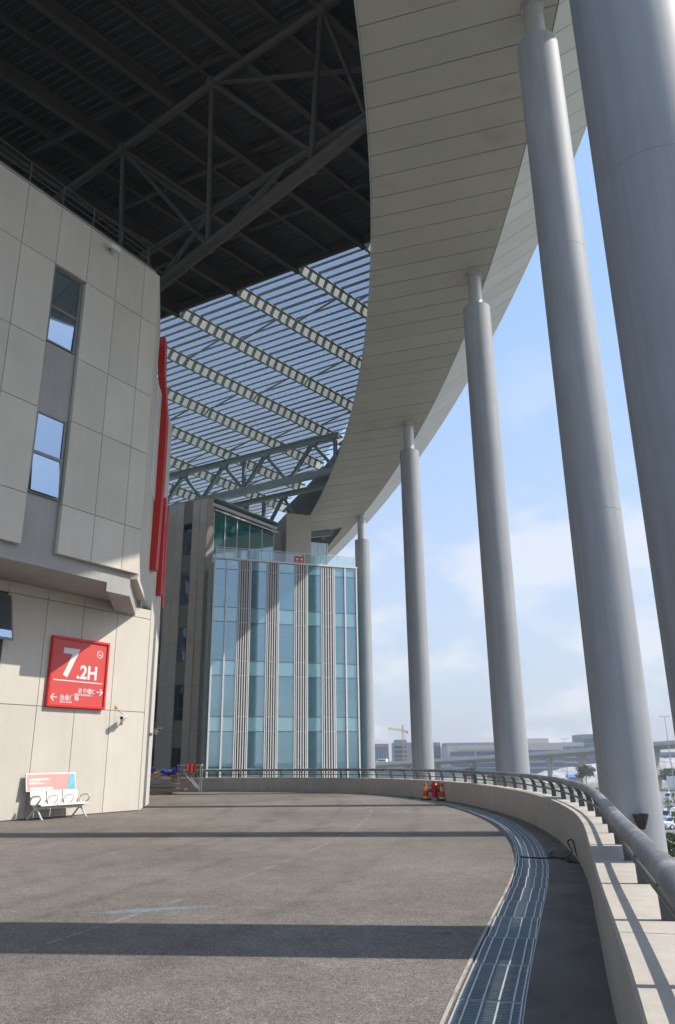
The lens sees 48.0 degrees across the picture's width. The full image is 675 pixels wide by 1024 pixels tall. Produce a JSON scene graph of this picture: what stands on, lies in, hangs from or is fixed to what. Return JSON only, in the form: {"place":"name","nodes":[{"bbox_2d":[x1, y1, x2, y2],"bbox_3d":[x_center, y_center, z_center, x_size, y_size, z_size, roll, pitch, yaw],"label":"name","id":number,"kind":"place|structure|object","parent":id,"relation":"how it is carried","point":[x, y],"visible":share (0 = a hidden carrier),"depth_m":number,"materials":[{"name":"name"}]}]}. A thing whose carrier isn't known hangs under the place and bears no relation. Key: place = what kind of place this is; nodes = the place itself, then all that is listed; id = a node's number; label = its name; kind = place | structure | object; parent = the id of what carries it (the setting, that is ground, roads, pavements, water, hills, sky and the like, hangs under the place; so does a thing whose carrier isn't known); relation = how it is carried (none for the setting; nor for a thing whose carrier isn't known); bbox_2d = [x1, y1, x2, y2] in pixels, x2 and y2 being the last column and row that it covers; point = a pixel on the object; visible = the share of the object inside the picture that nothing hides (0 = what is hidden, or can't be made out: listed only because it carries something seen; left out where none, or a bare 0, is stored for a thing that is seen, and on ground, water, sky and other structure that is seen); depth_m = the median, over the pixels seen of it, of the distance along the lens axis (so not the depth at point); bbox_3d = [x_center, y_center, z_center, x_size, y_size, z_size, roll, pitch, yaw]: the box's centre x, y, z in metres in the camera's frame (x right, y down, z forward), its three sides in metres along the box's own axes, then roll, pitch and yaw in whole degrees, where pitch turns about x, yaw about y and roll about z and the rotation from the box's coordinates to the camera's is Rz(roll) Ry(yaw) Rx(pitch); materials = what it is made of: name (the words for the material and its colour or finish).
{"place":"outdoors","nodes":[
{"label":"outdoors","id":0,"kind":"place"},
{"bbox_2d":[0,792,517,1023],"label":"road","id":1,"kind":"structure","parent":0,"point":[240,908],"depth_m":8.64,"materials":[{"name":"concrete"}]},
{"bbox_2d":[25,772,90,820],"bbox_3d":[-8.666,8.803,23.493,0.805,1.352,1.970,-12,-21,30],"label":"bench","id":2,"kind":"object","parent":1,"relation":"on","point":[53,785],"visible":1,"depth_m":23.58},
{"bbox_2d":[0,161,171,820],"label":"exhibition hall","id":3,"kind":"structure","parent":1,"relation":"on","point":[80,401],"depth_m":24.64,"materials":[{"name":"beige concrete"}]},
{"bbox_2d":[27,410,65,500],"bbox_3d":[-9.002,-1.699,23.213,0.950,2.620,1.121,-1,-18,0],"label":"window","id":4,"kind":"structure","parent":3,"relation":"in","point":[49,434],"depth_m":23.11,"materials":[{"name":"blue glass"}]},
{"bbox_2d":[46,267,81,354],"bbox_3d":[-9.077,-6.535,24.799,0.918,2.680,1.121,-1,-18,0],"label":"window","id":5,"kind":"structure","parent":3,"relation":"in","point":[66,291],"depth_m":24.72,"materials":[{"name":"blue glass"}]},
{"bbox_2d":[0,138,150,267],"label":"roof railing","id":6,"kind":"object","parent":3,"relation":"on","point":[93,219],"visible":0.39,"depth_m":26.13,"materials":[{"name":"metal"}]},
{"bbox_2d":[44,635,109,709],"bbox_3d":[-8.697,5.420,25.470,0.130,2.270,2.380,-12,-21,30],"label":"hall sign","id":7,"kind":"object","parent":3,"relation":"attached to","point":[77,675],"visible":1,"depth_m":25.39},
{"bbox_2d":[107,242,120,252],"bbox_3d":[-7.921,-9.307,26.725,0.387,0.252,0.400,-12,-21,30],"label":"wall floodlight","id":8,"kind":"object","parent":3,"relation":"attached to","point":[114,247],"depth_m":26.61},
{"bbox_2d":[115,705,127,722],"bbox_3d":[-7.539,7.061,26.522,0.447,0.600,0.650,15,-24,-40],"label":"security camera","id":9,"kind":"object","parent":3,"relation":"attached to","point":[123,717],"visible":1,"depth_m":26.49,"materials":[{"name":"white plastic"}]},
{"bbox_2d":[149,728,160,735],"bbox_3d":[-7.148,8.671,29.856,0.673,0.288,0.212,-17,-24,41],"label":"security camera","id":10,"kind":"object","parent":3,"relation":"attached to","point":[156,730],"visible":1,"depth_m":29.82,"materials":[{"name":"grey plastic"}]},
{"bbox_2d":[149,337,168,571],"bbox_3d":[-7.608,-2.677,32.321,0.609,10.600,0.500,-1,-18,0],"label":"red sign box","id":11,"kind":"object","parent":3,"relation":"attached to","point":[160,484],"visible":0.97,"depth_m":31.96,"materials":[{"name":"paint"}]},
{"bbox_2d":[156,497,166,595],"bbox_3d":[-7.652,1.487,32.903,0.299,4.350,0.400,-1,-18,0],"label":"red sign box","id":12,"kind":"object","parent":3,"relation":"attached to","point":[159,584],"visible":0.73,"depth_m":32.64,"materials":[{"name":"paint"}]},
{"bbox_2d":[160,510,168,608],"bbox_3d":[-7.880,2.124,34.274,0.269,4.500,0.400,-1,-18,0],"label":"red sign box","id":13,"kind":"object","parent":3,"relation":"attached to","point":[164,573],"visible":0.5,"depth_m":34.19,"materials":[{"name":"paint"}]},
{"bbox_2d":[149,792,172,794],"bbox_3d":[-9.719,14.863,39.998,1.900,0.051,1.000,3,-16,-5],"label":"scrap sheet","id":14,"kind":"object","parent":1,"relation":"on","point":[150,793],"visible":0.46,"depth_m":39.60,"materials":[{"name":"cardboard"}]},
{"bbox_2d":[152,788,187,793],"bbox_3d":[-8.821,14.685,39.842,1.800,0.120,0.550,-10,-17,9],"label":"scrap sheet","id":15,"kind":"object","parent":14,"relation":"on","point":[170,791],"visible":0.98,"depth_m":39.60,"materials":[{"name":"wood"}]},
{"bbox_2d":[150,787,179,788],"bbox_3d":[-9.421,14.746,40.456,1.900,0.033,0.800,5,-17,-13],"label":"scrap sheet","id":16,"kind":"object","parent":1,"relation":"on","point":[164,788],"visible":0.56,"depth_m":40.30,"materials":[{"name":"grey metal"}]},
{"bbox_2d":[150,783,179,785],"bbox_3d":[-9.323,14.574,40.512,1.700,0.031,0.800,-5,-16,5],"label":"scrap sheet","id":17,"kind":"object","parent":16,"relation":"on","point":[164,784],"visible":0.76,"depth_m":40.27,"materials":[{"name":"grey metal"}]},
{"bbox_2d":[176,764,202,793],"bbox_3d":[-7.975,14.406,40.877,1.300,1.464,0.700,-1,-18,0],"label":"trestle frame","id":18,"kind":"object","parent":1,"relation":"on","point":[190,777],"visible":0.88,"depth_m":40.76,"materials":[{"name":"grey metal"}]},
{"bbox_2d":[150,773,180,779],"bbox_3d":[-9.626,14.305,40.706,2.300,0.040,0.900,-8,-15,-9],"label":"scrap sheet","id":19,"kind":"object","parent":18,"relation":"on","point":[164,776],"visible":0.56,"depth_m":40.42,"materials":[{"name":"cardboard"}]},
{"bbox_2d":[150,772,160,777],"bbox_3d":[-10.028,14.136,40.658,1.000,0.160,0.800,-7,-13,-20],"label":"scrap sheet","id":20,"kind":"object","parent":19,"relation":"on","point":[154,774],"visible":0.53,"depth_m":40.38,"materials":[{"name":"wood"}]},
{"bbox_2d":[161,769,170,775],"bbox_3d":[-9.242,13.999,40.692,0.560,0.180,0.552,27,-12,-8],"label":"blue tub","id":21,"kind":"object","parent":19,"relation":"on","point":[165,772],"visible":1,"depth_m":40.53,"materials":[{"name":"plastic"}]},
{"bbox_2d":[171,767,178,774],"bbox_3d":[-8.720,13.908,40.573,0.380,0.260,0.374,27,5,-8],"label":"blue tub","id":22,"kind":"object","parent":19,"relation":"on","point":[174,771],"visible":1,"depth_m":40.48,"materials":[{"name":"plastic"}]},
{"bbox_2d":[171,775,179,781],"bbox_3d":[-8.726,14.339,40.797,0.442,0.330,0.340,-1,-18,0],"label":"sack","id":23,"kind":"object","parent":19,"relation":"on","point":[173,778],"visible":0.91,"depth_m":40.67,"materials":[{"name":"fabric"}]},
{"bbox_2d":[186,764,195,772],"bbox_3d":[-7.857,13.782,40.687,0.550,0.420,0.046,-1,-18,0],"label":"red cloth","id":24,"kind":"object","parent":18,"relation":"hanging from","point":[190,768],"visible":1,"depth_m":40.70,"materials":[{"name":"red fabric"}]},
{"bbox_2d":[271,792,548,1023],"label":"trench drain","id":25,"kind":"object","parent":1,"relation":"in","point":[494,990],"visible":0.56,"depth_m":6.76,"materials":[{"name":"grey metal"}]},
{"bbox_2d":[421,783,430,799],"bbox_3d":[3.641,11.525,31.251,0.331,0.674,0.331,9,-20,-27],"label":"traffic cone","id":26,"kind":"object","parent":25,"relation":"on","point":[425,795],"visible":1,"depth_m":31.14,"materials":[{"name":"plastic"}]},
{"bbox_2d":[299,792,616,1023],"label":"gutter","id":27,"kind":"object","parent":1,"relation":"on","point":[568,982],"visible":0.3,"depth_m":6.49,"materials":[{"name":"grey concrete"}]},
{"bbox_2d":[428,781,438,799],"bbox_3d":[3.969,11.441,31.139,0.470,0.755,0.383,-1,-18,0],"label":"fire hydrant","id":28,"kind":"object","parent":27,"relation":"on","point":[434,790],"visible":1,"depth_m":31.07,"materials":[{"name":"red metal"}]},
{"bbox_2d":[437,783,445,800],"bbox_3d":[4.239,11.331,30.681,0.331,0.674,0.331,3,-18,-11],"label":"traffic cone","id":29,"kind":"object","parent":27,"relation":"on","point":[442,796],"visible":1,"depth_m":30.57,"materials":[{"name":"red plastic"}]},
{"bbox_2d":[521,839,579,863],"bbox_3d":[3.802,5.645,12.685,0.971,0.292,1.234,14,-23,-37],"label":"cable","id":30,"kind":"object","parent":27,"relation":"on","point":[567,858],"visible":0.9,"depth_m":12.57,"materials":[{"name":"black rubber"}]},
{"bbox_2d":[157,127,674,760],"label":"sky","id":31,"kind":"structure","parent":0,"point":[554,679],"materials":[{"name":"blue"}]},
{"bbox_2d":[433,742,440,758],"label":"tower","id":32,"kind":"structure","parent":0,"point":[437,749],"depth_m":457.56,"materials":[{"name":"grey glass"}]},
{"bbox_2d":[396,777,670,797],"bbox_3d":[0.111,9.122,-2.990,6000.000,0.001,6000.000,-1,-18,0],"label":"ground","id":33,"kind":"structure","parent":0,"point":[664,791],"depth_m":265.50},
{"bbox_2d":[151,497,360,777],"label":"office block","id":34,"kind":"structure","parent":33,"relation":"on","point":[258,661],"depth_m":49.45,"materials":[{"name":"teal glass"}]},
{"bbox_2d":[151,748,154,777],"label":"window","id":35,"kind":"structure","parent":34,"relation":"in","point":[153,749],"depth_m":49.14,"materials":[{"name":"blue glass"}]},
{"bbox_2d":[154,686,157,721],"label":"window","id":36,"kind":"structure","parent":34,"relation":"in","point":[156,694],"depth_m":50.21,"materials":[{"name":"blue glass"}]},
{"bbox_2d":[157,630,161,663],"bbox_3d":[-12.294,9.195,51.506,0.760,2.300,0.027,-10,-20,26],"label":"window","id":37,"kind":"structure","parent":34,"relation":"in","point":[160,631],"depth_m":51.39,"materials":[{"name":"blue glass"}]},
{"bbox_2d":[170,747,180,777],"bbox_3d":[-10.284,16.169,48.135,0.760,2.300,0.027,-10,-20,26],"label":"window","id":38,"kind":"structure","parent":34,"relation":"in","point":[176,752],"depth_m":48.27,"materials":[{"name":"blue glass"}]},
{"bbox_2d":[173,684,184,720],"bbox_3d":[-10.330,12.416,49.365,0.760,2.300,0.027,-10,-20,26],"label":"window","id":39,"kind":"structure","parent":34,"relation":"in","point":[179,689],"depth_m":49.35,"materials":[{"name":"blue glass"}]},
{"bbox_2d":[177,627,186,661],"bbox_3d":[-10.373,8.853,50.534,0.760,2.300,0.027,-10,-20,26],"label":"window","id":40,"kind":"structure","parent":34,"relation":"in","point":[182,632],"depth_m":50.53,"materials":[{"name":"blue glass"}]},
{"bbox_2d":[180,572,189,605],"bbox_3d":[-10.417,5.242,51.717,0.760,2.300,0.027,-10,-20,26],"label":"window","id":41,"kind":"structure","parent":34,"relation":"in","point":[185,577],"depth_m":51.70,"materials":[{"name":"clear glass"}]},
{"bbox_2d":[182,523,191,555],"bbox_3d":[-10.458,1.917,52.808,0.760,2.300,0.027,-10,-20,26],"label":"window","id":42,"kind":"structure","parent":34,"relation":"in","point":[187,536],"depth_m":52.79,"materials":[{"name":"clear glass"}]},
{"bbox_2d":[215,546,354,566],"bbox_3d":[-3.320,3.000,50.213,9.560,0.720,0.060,6,-19,-19],"label":"terrace balustrade","id":43,"kind":"object","parent":34,"relation":"on","point":[287,553],"visible":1,"depth_m":50.23,"materials":[{"name":"clear glass"}]},
{"bbox_2d":[295,556,303,562],"bbox_3d":[-2.535,3.167,50.367,0.630,0.440,0.069,6,-19,-19],"label":"terrace sign","id":44,"kind":"object","parent":43,"relation":"attached to","point":[299,559],"visible":1,"depth_m":50.34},
{"bbox_2d":[321,734,321,764],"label":"column","id":45,"kind":"structure","parent":33,"relation":"on","point":[321,749],"depth_m":59.95,"materials":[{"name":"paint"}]},
{"bbox_2d":[355,514,375,777],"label":"column","id":46,"kind":"structure","parent":33,"relation":"on","point":[366,696],"depth_m":51.79,"materials":[{"name":"metal"}]},
{"bbox_2d":[375,744,388,761],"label":"office","id":47,"kind":"structure","parent":33,"relation":"on","point":[381,751],"depth_m":495.54,"materials":[{"name":"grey glass"}]},
{"bbox_2d":[388,725,407,758],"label":"tower crane","id":48,"kind":"object","parent":33,"relation":"on","point":[397,729],"visible":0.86,"depth_m":535.51,"materials":[{"name":"metal"}]},
{"bbox_2d":[392,740,411,760],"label":"unfinished tower","id":49,"kind":"structure","parent":33,"relation":"on","point":[397,747],"depth_m":534.21,"materials":[{"name":"grey concrete"}]},
{"bbox_2d":[375,765,452,777],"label":"hidden offices","id":50,"kind":"structure","parent":33,"relation":"on","point":[388,774],"depth_m":406.42,"materials":[{"name":"grey"}]},
{"bbox_2d":[400,421,434,779],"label":"column","id":51,"kind":"structure","parent":33,"relation":"on","point":[420,692],"depth_m":40.92,"materials":[{"name":"metal"}]},
{"bbox_2d":[441,742,495,776],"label":"glass offices","id":52,"kind":"structure","parent":33,"relation":"on","point":[450,750],"depth_m":428.18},
{"bbox_2d":[461,768,476,781],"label":"tree","id":53,"kind":"object","parent":33,"relation":"on","point":[469,774],"visible":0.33,"depth_m":282.83,"materials":[{"name":"green plant"}]},
{"bbox_2d":[463,270,531,789],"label":"column","id":54,"kind":"structure","parent":33,"relation":"on","point":[508,710],"depth_m":29.97,"materials":[{"name":"metal"}]},
{"bbox_2d":[375,740,674,788],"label":"viaduct","id":55,"kind":"object","parent":33,"relation":"on","point":[580,754],"visible":0.39,"depth_m":269.05,"materials":[{"name":"grey concrete"}]},
{"bbox_2d":[376,759,387,761],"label":"van","id":56,"kind":"object","parent":55,"relation":"on","point":[382,760],"visible":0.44,"depth_m":311.10,"materials":[{"name":"white metal"}]},
{"bbox_2d":[560,742,585,766],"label":"offices","id":57,"kind":"structure","parent":33,"relation":"on","point":[572,761],"depth_m":407.75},
{"bbox_2d":[566,774,579,781],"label":"blue shelter","id":58,"kind":"object","parent":33,"relation":"on","point":[572,777],"visible":0.25,"depth_m":283.47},
{"bbox_2d":[572,734,595,763],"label":"blue offices","id":59,"kind":"structure","parent":33,"relation":"on","point":[587,740],"depth_m":410.98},
{"bbox_2d":[574,764,595,783],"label":"tree","id":60,"kind":"object","parent":33,"relation":"on","point":[583,770],"visible":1,"depth_m":246.54,"materials":[{"name":"green plant"}]},
{"bbox_2d":[517,0,667,852],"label":"column","id":61,"kind":"structure","parent":33,"relation":"on","point":[628,782],"depth_m":18.87,"materials":[{"name":"metal"}]},
{"bbox_2d":[632,813,648,829],"bbox_3d":[6.401,6.546,16.016,0.330,0.310,0.455,-1,-18,0],"label":"floodlight","id":62,"kind":"object","parent":61,"relation":"attached to","point":[641,819],"visible":0.99,"depth_m":15.87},
{"bbox_2d":[569,0,674,734],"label":"column","id":63,"kind":"structure","parent":33,"relation":"on","point":[625,50],"depth_m":8.66,"materials":[{"name":"metal"}]},
{"bbox_2d":[286,0,586,561],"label":"canopy ring","id":64,"kind":"object","parent":63,"relation":"on","point":[451,201],"visible":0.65,"depth_m":31.12,"materials":[{"name":"metal"}]},
{"bbox_2d":[0,0,371,319],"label":"steel roof","id":65,"kind":"structure","parent":64,"relation":"attached to","point":[85,85],"depth_m":35.83,"materials":[{"name":"black metal"}]},
{"bbox_2d":[53,0,368,291],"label":"pipe truss","id":66,"kind":"object","parent":65,"relation":"attached to","point":[343,137],"visible":0.77,"depth_m":32.48,"materials":[{"name":"metal"}]},
{"bbox_2d":[157,242,371,516],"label":"louvred roof","id":67,"kind":"structure","parent":65,"relation":"attached to","point":[274,312],"depth_m":52.73,"materials":[{"name":"grey metal"}]},
{"bbox_2d":[167,432,339,506],"bbox_3d":[-13.428,-1.740,62.261,29.625,4.827,0.400,-8,-20,22],"label":"roof truss","id":68,"kind":"object","parent":67,"relation":"attached to","point":[244,488],"visible":0.48,"depth_m":59.35,"materials":[{"name":"metal"}]},
{"bbox_2d":[232,483,325,532],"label":"roof truss","id":69,"kind":"object","parent":67,"relation":"attached to","point":[281,497],"visible":0.14,"depth_m":65.40,"materials":[{"name":"metal"}]},
{"bbox_2d":[659,752,674,757],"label":"side offices","id":70,"kind":"structure","parent":33,"relation":"on","point":[665,755],"depth_m":365.73,"materials":[{"name":"white"}]},
{"bbox_2d":[659,767,674,779],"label":"tree","id":71,"kind":"object","parent":33,"relation":"on","point":[670,769],"visible":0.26,"depth_m":235.99,"materials":[{"name":"green plant"}]},
{"bbox_2d":[660,716,674,789],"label":"lamp post","id":72,"kind":"object","parent":33,"relation":"on","point":[670,756],"visible":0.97,"depth_m":203.07,"materials":[{"name":"grey metal"}]},
{"bbox_2d":[660,770,674,779],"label":"tree","id":73,"kind":"object","parent":33,"relation":"on","point":[667,772],"visible":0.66,"depth_m":222.64,"materials":[{"name":"green plant"}]},
{"bbox_2d":[666,776,674,790],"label":"site fence","id":74,"kind":"object","parent":33,"relation":"on","point":[670,784],"visible":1,"depth_m":218.09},
{"bbox_2d":[527,738,564,773],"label":"cream building","id":75,"kind":"structure","parent":0,"point":[537,766],"depth_m":404.63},
{"bbox_2d":[536,758,674,782],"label":"embankment","id":76,"kind":"structure","parent":0,"point":[562,772],"depth_m":319.81,"materials":[{"name":"grey concrete"}]},
{"bbox_2d":[566,797,674,859],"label":"parking lot","id":77,"kind":"structure","parent":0,"point":[668,829],"depth_m":158.61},
{"bbox_2d":[663,797,672,815],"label":"tree","id":78,"kind":"object","parent":77,"relation":"on","point":[668,807],"visible":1,"depth_m":109.92,"materials":[{"name":"green plant"}]},
{"bbox_2d":[662,808,674,820],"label":"van","id":79,"kind":"object","parent":77,"relation":"on","point":[665,814],"visible":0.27,"depth_m":111.96,"materials":[{"name":"white metal"}]},
{"bbox_2d":[663,792,674,802],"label":"van","id":80,"kind":"object","parent":77,"relation":"on","point":[667,794],"visible":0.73,"depth_m":165.68,"materials":[{"name":"white metal"}]},
{"bbox_2d":[664,817,674,829],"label":"car","id":81,"kind":"object","parent":77,"relation":"on","point":[669,822],"visible":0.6,"depth_m":104.46,"materials":[{"name":"white metal"}]},
{"bbox_2d":[665,831,674,857],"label":"tree","id":82,"kind":"object","parent":77,"relation":"on","point":[670,838],"visible":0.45,"depth_m":64.14,"materials":[{"name":"green plant"}]},
{"bbox_2d":[670,789,674,803],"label":"tree","id":83,"kind":"object","parent":77,"relation":"on","point":[672,794],"visible":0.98,"depth_m":136.69,"materials":[{"name":"green plant"}]},
{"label":"deck slab","id":84,"kind":"structure","parent":0,"visible":0},
{"bbox_2d":[149,777,674,1023],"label":"parapet wall","id":85,"kind":"structure","parent":84,"relation":"on","point":[637,936],"depth_m":6.68,"materials":[{"name":"beige concrete"}]},
{"bbox_2d":[154,768,674,920],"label":"guard railing","id":86,"kind":"object","parent":85,"relation":"on","point":[652,860],"visible":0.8,"depth_m":7.17,"materials":[{"name":"grey metal"}]}
]}

